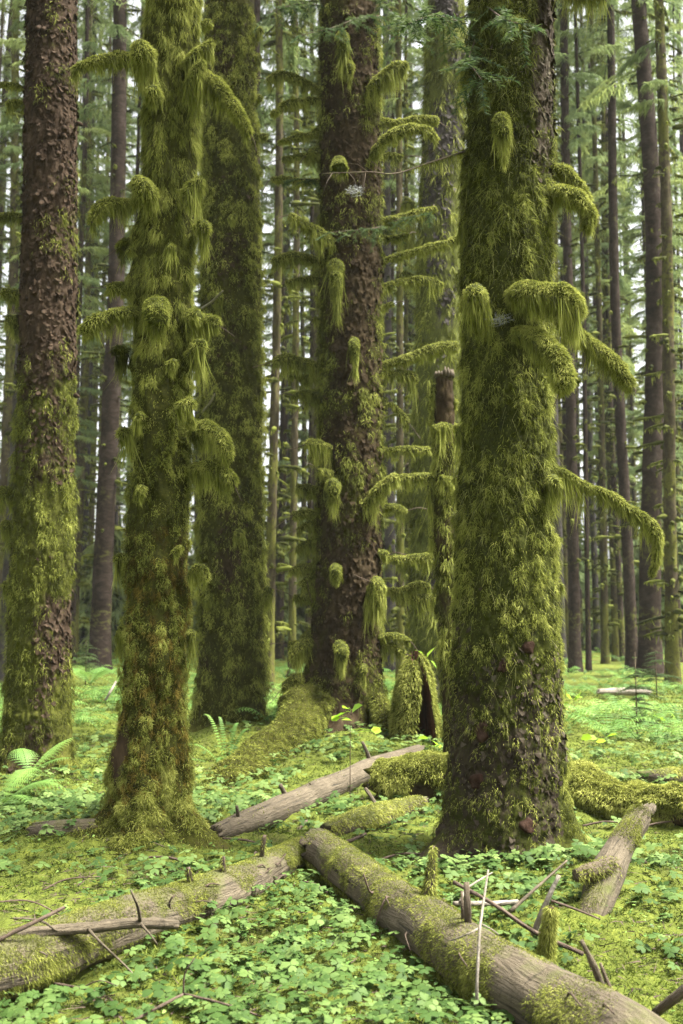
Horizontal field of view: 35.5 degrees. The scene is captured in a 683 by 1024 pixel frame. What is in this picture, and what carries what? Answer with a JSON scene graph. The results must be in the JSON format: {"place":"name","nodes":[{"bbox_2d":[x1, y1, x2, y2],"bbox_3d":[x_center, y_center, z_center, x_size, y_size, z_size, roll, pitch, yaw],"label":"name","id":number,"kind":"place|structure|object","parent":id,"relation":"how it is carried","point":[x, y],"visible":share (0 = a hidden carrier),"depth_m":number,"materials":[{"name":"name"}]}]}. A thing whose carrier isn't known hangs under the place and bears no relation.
{"place":"outdoors","nodes":[
{"label":"outdoors","id":0,"kind":"place"},
{"bbox_2d":[0,644,682,1023],"bbox_3d":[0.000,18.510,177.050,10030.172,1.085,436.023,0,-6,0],"label":"forest floor","id":1,"kind":"structure","parent":0,"point":[314,754],"depth_m":5.98,"materials":[{"name":"green plant"}]},
{"bbox_2d":[0,0,23,448],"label":"forest tree","id":2,"kind":"object","parent":1,"relation":"on","point":[3,195],"visible":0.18,"depth_m":45.92,"materials":[{"name":"brown plant"}]},
{"bbox_2d":[0,0,23,410],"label":"forest tree","id":3,"kind":"object","parent":1,"relation":"on","point":[6,61],"visible":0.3,"depth_m":44.82,"materials":[{"name":"green plant"}]},
{"bbox_2d":[0,1,25,612],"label":"forest tree","id":4,"kind":"object","parent":1,"relation":"on","point":[13,147],"visible":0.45,"depth_m":34.63,"materials":[{"name":"brown plant"}]},
{"bbox_2d":[0,0,26,682],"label":"forest tree","id":5,"kind":"object","parent":1,"relation":"on","point":[10,392],"visible":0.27,"depth_m":25.13,"materials":[{"name":"grey plant"}]},
{"bbox_2d":[0,768,65,804],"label":"fern","id":6,"kind":"object","parent":1,"relation":"on","point":[23,773],"visible":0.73,"depth_m":8.52,"materials":[{"name":"green plant"}]},
{"bbox_2d":[9,738,71,773],"bbox_3d":[-2.570,2.085,9.118,0.577,0.281,0.435,0,-6,0],"label":"fern","id":7,"kind":"object","parent":1,"relation":"on","point":[27,754],"visible":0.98,"depth_m":9.13,"materials":[{"name":"green plant"}]},
{"bbox_2d":[0,0,82,774],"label":"mossy spruce","id":8,"kind":"object","parent":1,"relation":"on","point":[38,528],"visible":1,"depth_m":10.36,"materials":[{"name":"brown plant"}]},
{"bbox_2d":[0,1,90,307],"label":"forest tree","id":9,"kind":"object","parent":1,"relation":"on","point":[17,44],"visible":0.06,"depth_m":31.95,"materials":[{"name":"grey plant"}]},
{"bbox_2d":[25,818,97,836],"bbox_3d":[-1.801,2.066,6.931,0.561,0.167,0.154,-1,-6,15],"label":"fallen log","id":10,"kind":"object","parent":1,"relation":"on","point":[35,828],"visible":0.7,"depth_m":6.88,"materials":[{"name":"grey wood"}]},
{"bbox_2d":[8,0,131,663],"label":"forest tree","id":11,"kind":"object","parent":1,"relation":"on","point":[84,279],"visible":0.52,"depth_m":34.91,"materials":[{"name":"brown plant"}]},
{"bbox_2d":[72,641,113,686],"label":"young conifer","id":12,"kind":"object","parent":1,"relation":"on","point":[84,661],"visible":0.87,"depth_m":20.80,"materials":[{"name":"green plant"}]},
{"bbox_2d":[73,667,122,683],"bbox_3d":[-4.428,2.894,18.807,1.569,0.273,1.637,0,-6,0],"label":"fern","id":13,"kind":"object","parent":1,"relation":"on","point":[95,675],"visible":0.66,"depth_m":18.72,"materials":[{"name":"green plant"}]},
{"bbox_2d":[78,3,128,621],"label":"forest tree","id":14,"kind":"object","parent":1,"relation":"on","point":[104,279],"visible":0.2,"depth_m":43.28,"materials":[{"name":"brown plant"}]},
{"bbox_2d":[77,0,130,533],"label":"forest tree","id":15,"kind":"object","parent":1,"relation":"on","point":[98,76],"visible":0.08,"depth_m":43.84,"materials":[{"name":"grey plant"}]},
{"bbox_2d":[76,0,135,657],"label":"forest tree","id":16,"kind":"object","parent":1,"relation":"on","point":[84,408],"visible":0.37,"depth_m":36.73,"materials":[{"name":"brown plant"}]},
{"bbox_2d":[78,0,134,574],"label":"forest tree","id":17,"kind":"object","parent":1,"relation":"on","point":[92,511],"visible":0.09,"depth_m":46.44,"materials":[{"name":"brown plant"}]},
{"bbox_2d":[77,2,141,654],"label":"forest tree","id":18,"kind":"object","parent":1,"relation":"on","point":[86,502],"visible":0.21,"depth_m":40.91,"materials":[{"name":"brown plant"}]},
{"bbox_2d":[77,0,144,627],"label":"forest tree","id":19,"kind":"object","parent":1,"relation":"on","point":[105,244],"visible":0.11,"depth_m":41.07,"materials":[{"name":"green plant"}]},
{"bbox_2d":[77,0,145,673],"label":"forest tree","id":20,"kind":"object","parent":1,"relation":"on","point":[101,601],"visible":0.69,"depth_m":28.09,"materials":[{"name":"brown plant"}]},
{"bbox_2d":[82,0,143,625],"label":"forest tree","id":21,"kind":"object","parent":1,"relation":"on","point":[127,393],"visible":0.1,"depth_m":41.40,"materials":[{"name":"brown plant"}]},
{"bbox_2d":[94,16,138,524],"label":"forest tree","id":22,"kind":"object","parent":1,"relation":"on","point":[129,141],"visible":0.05,"depth_m":44.69,"materials":[{"name":"grey plant"}]},
{"bbox_2d":[0,835,305,1001],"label":"fallen log","id":23,"kind":"object","parent":1,"relation":"on","point":[25,966],"visible":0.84,"depth_m":4.74,"materials":[{"name":"brown wood"}]},
{"bbox_2d":[0,899,64,941],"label":"dead stick","id":24,"kind":"object","parent":23,"relation":"on","point":[22,928],"visible":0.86,"depth_m":4.19,"materials":[{"name":"brown wood"}]},
{"bbox_2d":[13,889,179,984],"bbox_3d":[-0.999,1.732,4.306,0.783,0.359,0.214,3,-6,-29],"label":"broken branch","id":25,"kind":"object","parent":23,"relation":"on","point":[106,925],"visible":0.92,"depth_m":4.38,"materials":[{"name":"grey wood"}]},
{"bbox_2d":[62,0,256,859],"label":"mossy spruce","id":26,"kind":"object","parent":1,"relation":"on","point":[148,781],"visible":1,"depth_m":7.12,"materials":[{"name":"green plant"}]},
{"bbox_2d":[188,714,250,761],"bbox_3d":[-1.168,2.389,10.968,0.987,0.586,0.624,0,-6,0],"label":"sword fern","id":27,"kind":"object","parent":1,"relation":"on","point":[232,736],"visible":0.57,"depth_m":11.11,"materials":[{"name":"green plant"}]},
{"bbox_2d":[186,0,275,731],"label":"mossy spruce","id":28,"kind":"object","parent":1,"relation":"on","point":[234,604],"visible":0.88,"depth_m":12.91,"materials":[{"name":"green plant"}]},
{"bbox_2d":[201,3,303,250],"bbox_3d":[-2.873,-12.763,38.465,4.398,36.878,4.511,0,-6,1],"label":"forest tree","id":29,"kind":"object","parent":1,"relation":"on","point":[267,61],"visible":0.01,"depth_m":38.74,"materials":[{"name":"green plant"}]},
{"bbox_2d":[250,0,317,489],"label":"forest tree","id":30,"kind":"object","parent":1,"relation":"on","point":[265,73],"visible":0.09,"depth_m":34.26,"materials":[{"name":"green plant"}]},
{"bbox_2d":[253,0,317,537],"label":"forest tree","id":31,"kind":"object","parent":1,"relation":"on","point":[257,18],"visible":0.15,"depth_m":31.83,"materials":[{"name":"brown plant"}]},
{"bbox_2d":[255,0,320,690],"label":"forest tree","id":32,"kind":"object","parent":1,"relation":"on","point":[273,474],"visible":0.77,"depth_m":22.38,"materials":[{"name":"green plant"}]},
{"bbox_2d":[260,16,316,650],"bbox_3d":[-2.078,-13.964,39.522,4.112,39.627,4.025,-5,-8,44],"label":"forest tree","id":33,"kind":"object","parent":1,"relation":"on","point":[287,315],"visible":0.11,"depth_m":38.68,"materials":[{"name":"grey plant"}]},
{"bbox_2d":[260,2,317,660],"bbox_3d":[-2.168,-9.749,37.240,4.001,30.539,3.644,3,-6,-26],"label":"forest tree","id":34,"kind":"object","parent":1,"relation":"on","point":[279,654],"visible":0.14,"depth_m":36.41,"materials":[{"name":"brown plant"}]},
{"bbox_2d":[259,0,319,677],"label":"forest tree","id":35,"kind":"object","parent":1,"relation":"on","point":[294,171],"visible":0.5,"depth_m":26.46,"materials":[{"name":"green plant"}]},
{"bbox_2d":[260,0,318,662],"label":"forest tree","id":36,"kind":"object","parent":1,"relation":"on","point":[311,55],"visible":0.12,"depth_m":34.73,"materials":[{"name":"brown plant"}]},
{"bbox_2d":[261,15,317,647],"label":"forest tree","id":37,"kind":"object","parent":1,"relation":"on","point":[290,332],"visible":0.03,"depth_m":46.54,"materials":[{"name":"grey plant"}]},
{"bbox_2d":[262,15,317,516],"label":"forest tree","id":38,"kind":"object","parent":1,"relation":"on","point":[304,429],"visible":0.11,"depth_m":44.95,"materials":[{"name":"brown plant"}]},
{"bbox_2d":[263,0,320,629],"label":"forest tree","id":39,"kind":"object","parent":1,"relation":"on","point":[313,337],"visible":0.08,"depth_m":33.21,"materials":[{"name":"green plant"}]},
{"bbox_2d":[210,741,425,837],"bbox_3d":[-0.140,2.125,8.416,0.442,0.396,3.529,-3,-6,27],"label":"fallen log","id":40,"kind":"object","parent":1,"relation":"on","point":[284,805],"visible":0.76,"depth_m":7.75,"materials":[{"name":"grey wood"}]},
{"bbox_2d":[201,0,460,786],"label":"mossy spruce","id":41,"kind":"object","parent":1,"relation":"on","point":[342,645],"visible":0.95,"depth_m":12.47,"materials":[{"name":"brown plant"}]},
{"bbox_2d":[0,682,682,1023],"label":"moss carpet","id":42,"kind":"object","parent":1,"relation":"on","point":[357,1010],"visible":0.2,"depth_m":5.82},
{"bbox_2d":[0,214,682,554],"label":"distant woodland","id":43,"kind":"object","parent":1,"relation":"on","point":[642,388],"visible":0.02,"depth_m":80.89,"materials":[{"name":"green plant"}]},
{"bbox_2d":[0,768,682,1023],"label":"leaf carpet","id":44,"kind":"object","parent":1,"relation":"on","point":[205,967],"visible":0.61,"depth_m":4.49,"materials":[{"name":"green plant"}]},
{"bbox_2d":[133,958,261,1019],"bbox_3d":[-0.491,1.773,3.947,0.524,0.180,0.181,-1,-6,8],"label":"dead twig","id":45,"kind":"object","parent":44,"relation":"on","point":[177,997],"visible":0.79,"depth_m":3.97,"materials":[{"name":"brown wood"}]},
{"bbox_2d":[452,872,518,905],"bbox_3d":[0.673,1.806,5.064,0.388,0.152,0.086,4,-7,-33],"label":"dead stick","id":46,"kind":"object","parent":44,"relation":"on","point":[498,902],"visible":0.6,"depth_m":5.06,"materials":[{"name":"grey wood"}]},
{"bbox_2d":[530,874,560,936],"bbox_3d":[0.907,1.760,4.763,0.143,0.284,0.052,-3,-6,27],"label":"dead stick","id":47,"kind":"object","parent":44,"relation":"on","point":[536,925],"visible":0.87,"depth_m":4.75,"materials":[{"name":"brown wood"}]},
{"bbox_2d":[0,666,682,877],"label":"leaf carpet","id":48,"kind":"object","parent":1,"relation":"on","point":[91,802],"visible":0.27,"depth_m":8.20,"materials":[{"name":"green plant"}]},
{"bbox_2d":[0,648,682,739],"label":"fern undergrowth","id":49,"kind":"object","parent":1,"relation":"on","point":[584,711],"visible":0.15,"depth_m":15.02,"materials":[{"name":"green plant"}]},
{"bbox_2d":[331,703,381,796],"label":"sapling","id":50,"kind":"object","parent":1,"relation":"on","point":[375,730],"visible":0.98,"depth_m":8.26,"materials":[{"name":"green plant"}]},
{"bbox_2d":[316,0,425,671],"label":"forest tree","id":51,"kind":"object","parent":1,"relation":"on","point":[390,570],"visible":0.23,"depth_m":31.68,"materials":[{"name":"grey plant"}]},
{"bbox_2d":[319,794,429,835],"bbox_3d":[0.254,2.124,7.420,0.254,0.225,1.216,-4,-7,33],"label":"fallen log","id":52,"kind":"object","parent":1,"relation":"on","point":[374,815],"visible":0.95,"depth_m":7.25,"materials":[{"name":"green wood"}]},
{"bbox_2d":[79,513,682,656],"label":"distant thicket","id":53,"kind":"object","parent":1,"relation":"on","point":[119,600],"visible":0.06,"depth_m":39.99,"materials":[{"name":"green plant"}]},
{"bbox_2d":[380,0,422,554],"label":"forest tree","id":54,"kind":"object","parent":1,"relation":"on","point":[393,207],"visible":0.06,"depth_m":39.24,"materials":[{"name":"green plant"}]},
{"bbox_2d":[379,0,427,682],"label":"forest tree","id":55,"kind":"object","parent":1,"relation":"on","point":[398,618],"visible":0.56,"depth_m":24.38,"materials":[{"name":"green plant"}]},
{"bbox_2d":[381,0,426,656],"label":"forest tree","id":56,"kind":"object","parent":1,"relation":"on","point":[405,180],"visible":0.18,"depth_m":37.42,"materials":[{"name":"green plant"}]},
{"bbox_2d":[362,750,448,801],"bbox_3d":[0.689,2.151,8.560,1.066,0.498,0.524,0,-6,0],"label":"moss log","id":57,"kind":"object","parent":1,"relation":"on","point":[421,772],"visible":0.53,"depth_m":8.39,"materials":[{"name":"green plant"}]},
{"bbox_2d":[390,0,423,544],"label":"forest tree","id":58,"kind":"object","parent":1,"relation":"on","point":[419,53],"visible":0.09,"depth_m":49.74,"materials":[{"name":"brown plant"}]},
{"bbox_2d":[402,0,425,272],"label":"forest tree","id":59,"kind":"object","parent":1,"relation":"on","point":[411,88],"visible":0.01,"depth_m":36.75,"materials":[{"name":"green plant"}]},
{"bbox_2d":[387,651,442,744],"bbox_3d":[0.783,2.095,11.602,0.642,1.164,0.590,3,-6,-27],"label":"hollow stump","id":60,"kind":"object","parent":1,"relation":"on","point":[413,708],"visible":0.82,"depth_m":11.46,"materials":[{"name":"green plant"}]},
{"bbox_2d":[390,0,468,706],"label":"mossy spruce","id":61,"kind":"object","parent":1,"relation":"on","point":[437,321],"visible":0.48,"depth_m":17.69,"materials":[{"name":"green plant"}]},
{"bbox_2d":[419,367,460,752],"bbox_3d":[0.994,0.588,10.539,0.493,4.114,0.449,0,-6,0],"label":"broken snag","id":62,"kind":"object","parent":1,"relation":"on","point":[442,406],"visible":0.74,"depth_m":10.56,"materials":[{"name":"green plant"}]},
{"bbox_2d":[450,870,498,1011],"bbox_3d":[0.550,1.688,4.127,0.207,0.536,0.180,4,-7,-32],"label":"dead stick","id":63,"kind":"object","parent":1,"relation":"on","point":[478,952],"visible":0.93,"depth_m":4.07,"materials":[{"name":"grey wood"}]},
{"bbox_2d":[299,828,670,1023],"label":"fallen log","id":64,"kind":"object","parent":1,"relation":"on","point":[523,985],"visible":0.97,"depth_m":4.31,"materials":[{"name":"brown wood"}]},
{"bbox_2d":[322,0,664,868],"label":"mossy spruce","id":65,"kind":"object","parent":1,"relation":"on","point":[506,772],"visible":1,"depth_m":6.66,"materials":[{"name":"green plant"}]},
{"bbox_2d":[453,880,599,955],"bbox_3d":[0.856,1.819,4.885,0.630,0.235,0.297,-4,-7,34],"label":"dead stick","id":66,"kind":"object","parent":1,"relation":"on","point":[523,924],"visible":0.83,"depth_m":4.82,"materials":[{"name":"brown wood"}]},
{"bbox_2d":[509,860,567,912],"bbox_3d":[0.952,1.793,5.119,0.413,0.188,0.024,4,-7,-37],"label":"dead stick","id":67,"kind":"object","parent":1,"relation":"on","point":[520,902],"visible":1,"depth_m":5.08,"materials":[{"name":"brown wood"}]},
{"bbox_2d":[534,904,560,961],"bbox_3d":[0.883,1.818,4.577,0.115,0.260,0.131,0,-6,0],"label":"mossy stake","id":68,"kind":"object","parent":1,"relation":"on","point":[548,932],"visible":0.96,"depth_m":4.55,"materials":[{"name":"green plant"}]},
{"bbox_2d":[553,16,584,657],"bbox_3d":[6.867,-12.728,35.981,3.039,36.324,3.048,-3,-6,26],"label":"forest tree","id":69,"kind":"object","parent":1,"relation":"on","point":[560,412],"visible":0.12,"depth_m":34.90,"materials":[{"name":"brown plant"}]},
{"bbox_2d":[553,0,603,672],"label":"forest tree","id":70,"kind":"object","parent":1,"relation":"on","point":[574,622],"visible":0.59,"depth_m":30.17,"materials":[{"name":"brown plant"}]},
{"bbox_2d":[551,10,607,663],"bbox_3d":[6.586,-14.475,34.431,3.997,39.627,3.913,1,-6,-11],"label":"forest tree","id":71,"kind":"object","parent":1,"relation":"on","point":[558,527],"visible":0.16,"depth_m":33.08,"materials":[{"name":"grey plant"}]},
{"bbox_2d":[555,8,616,643],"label":"forest tree","id":72,"kind":"object","parent":1,"relation":"on","point":[576,388],"visible":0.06,"depth_m":42.33,"materials":[{"name":"brown plant"}]},
{"bbox_2d":[556,0,621,557],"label":"forest tree","id":73,"kind":"object","parent":1,"relation":"on","point":[560,229],"visible":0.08,"depth_m":40.08,"materials":[{"name":"brown plant"}]},
{"bbox_2d":[554,3,625,671],"bbox_3d":[7.221,-14.690,31.448,3.568,39.626,3.634,1,-6,-14],"label":"forest tree","id":74,"kind":"object","parent":1,"relation":"on","point":[575,142],"visible":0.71,"depth_m":30.57,"materials":[{"name":"brown plant"}]},
{"bbox_2d":[558,4,633,651],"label":"forest tree","id":75,"kind":"object","parent":1,"relation":"on","point":[597,637],"visible":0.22,"depth_m":40.17,"materials":[{"name":"grey plant"}]},
{"bbox_2d":[558,8,635,663],"bbox_3d":[8.337,-14.342,35.444,3.058,39.632,2.826,5,-7,-41],"label":"forest tree","id":76,"kind":"object","parent":1,"relation":"on","point":[594,159],"visible":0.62,"depth_m":34.26,"materials":[{"name":"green plant"}]},
{"bbox_2d":[557,18,638,555],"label":"forest tree","id":77,"kind":"object","parent":1,"relation":"on","point":[594,304],"visible":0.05,"depth_m":48.55,"materials":[{"name":"brown plant"}]},
{"bbox_2d":[557,0,642,660],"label":"forest tree","id":78,"kind":"object","parent":1,"relation":"on","point":[617,552],"visible":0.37,"depth_m":36.60,"materials":[{"name":"brown plant"}]},
{"bbox_2d":[569,5,630,661],"bbox_3d":[9.115,-14.127,37.606,3.611,39.628,2.868,2,-6,-15],"label":"forest tree","id":79,"kind":"object","parent":1,"relation":"on","point":[615,611],"visible":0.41,"depth_m":36.48,"materials":[{"name":"brown plant"}]},
{"bbox_2d":[559,12,642,640],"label":"forest tree","id":80,"kind":"object","parent":1,"relation":"on","point":[632,478],"visible":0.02,"depth_m":46.75,"materials":[{"name":"green plant"}]},
{"bbox_2d":[555,0,657,670],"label":"forest tree","id":81,"kind":"object","parent":1,"relation":"on","point":[629,563],"visible":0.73,"depth_m":30.78,"materials":[{"name":"brown plant"}]},
{"bbox_2d":[583,13,641,575],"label":"forest tree","id":82,"kind":"object","parent":1,"relation":"on","point":[632,214],"visible":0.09,"depth_m":45.31,"materials":[{"name":"grey plant"}]},
{"bbox_2d":[570,803,655,915],"bbox_3d":[1.405,1.865,5.517,0.199,0.621,0.978,-4,-7,38],"label":"leaning log","id":83,"kind":"object","parent":1,"relation":"on","point":[602,876],"visible":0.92,"depth_m":5.39,"materials":[{"name":"grey wood"}]},
{"bbox_2d":[597,7,644,544],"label":"forest tree","id":84,"kind":"object","parent":1,"relation":"on","point":[634,459],"visible":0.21,"depth_m":48.72,"materials":[{"name":"brown plant"}]},
{"bbox_2d":[566,759,682,826],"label":"moss log","id":85,"kind":"object","parent":1,"relation":"on","point":[593,788],"visible":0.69,"depth_m":7.91,"materials":[{"name":"green plant"}]},
{"bbox_2d":[596,687,653,695],"bbox_3d":[5.075,3.236,19.223,1.026,0.147,0.227,0,-6,0],"label":"fallen log","id":86,"kind":"object","parent":1,"relation":"on","point":[627,692],"visible":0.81,"depth_m":19.18,"materials":[{"name":"grey wood"}]},
{"bbox_2d":[568,1,682,570],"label":"forest tree","id":87,"kind":"object","parent":1,"relation":"on","point":[677,151],"visible":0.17,"depth_m":32.25,"materials":[{"name":"green plant"}]},
{"bbox_2d":[575,0,682,677],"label":"forest tree","id":88,"kind":"object","parent":1,"relation":"on","point":[649,595],"visible":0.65,"depth_m":27.31,"materials":[{"name":"brown plant"}]},
{"bbox_2d":[615,29,645,537],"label":"forest tree","id":89,"kind":"object","parent":1,"relation":"on","point":[626,354],"visible":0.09,"depth_m":65.42,"materials":[{"name":"brown plant"}]},
{"bbox_2d":[592,0,682,661],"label":"forest tree","id":90,"kind":"object","parent":1,"relation":"on","point":[677,317],"visible":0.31,"depth_m":34.88,"materials":[{"name":"green plant"}]},
{"bbox_2d":[593,0,682,592],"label":"forest tree","id":91,"kind":"object","parent":1,"relation":"on","point":[634,319],"visible":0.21,"depth_m":39.15,"materials":[{"name":"green plant"}]},
{"bbox_2d":[599,10,682,501],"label":"forest tree","id":92,"kind":"object","parent":1,"relation":"on","point":[629,272],"visible":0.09,"depth_m":44.16,"materials":[{"name":"green plant"}]},
{"bbox_2d":[616,657,666,734],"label":"young conifer","id":93,"kind":"object","parent":1,"relation":"on","point":[638,699],"visible":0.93,"depth_m":13.32,"materials":[{"name":"green plant"}]},
{"bbox_2d":[613,0,682,687],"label":"forest tree","id":94,"kind":"object","parent":1,"relation":"on","point":[671,611],"visible":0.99,"depth_m":24.31,"materials":[{"name":"green plant"}]},
{"bbox_2d":[619,11,682,641],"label":"forest tree","id":95,"kind":"object","parent":1,"relation":"on","point":[636,271],"visible":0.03,"depth_m":41.12,"materials":[{"name":"green plant"}]},
{"bbox_2d":[625,0,682,598],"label":"forest tree","id":96,"kind":"object","parent":1,"relation":"on","point":[678,469],"visible":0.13,"depth_m":42.53,"materials":[{"name":"brown plant"}]},
{"bbox_2d":[628,650,682,694],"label":"young conifer","id":97,"kind":"object","parent":1,"relation":"on","point":[654,673],"visible":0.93,"depth_m":19.82,"materials":[{"name":"green plant"}]},
{"bbox_2d":[633,0,682,512],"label":"forest tree","id":98,"kind":"object","parent":1,"relation":"on","point":[677,280],"visible":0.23,"depth_m":43.79,"materials":[{"name":"brown plant"}]},
{"bbox_2d":[636,766,682,782],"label":"fallen log","id":99,"kind":"object","parent":1,"relation":"on","point":[662,773],"visible":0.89,"depth_m":9.07,"materials":[{"name":"green wood"}]},
{"bbox_2d":[652,984,682,1015],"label":"dead stick","id":100,"kind":"object","parent":1,"relation":"on","point":[672,999],"visible":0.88,"depth_m":3.74,"materials":[{"name":"brown wood"}]},
{"bbox_2d":[668,0,682,476],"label":"forest tree","id":101,"kind":"object","parent":1,"relation":"on","point":[680,138],"visible":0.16,"depth_m":56.74,"materials":[{"name":"green plant"}]},
{"bbox_2d":[0,0,682,557],"label":"sky","id":102,"kind":"structure","parent":0,"point":[266,229],"materials":[{"name":"white"}]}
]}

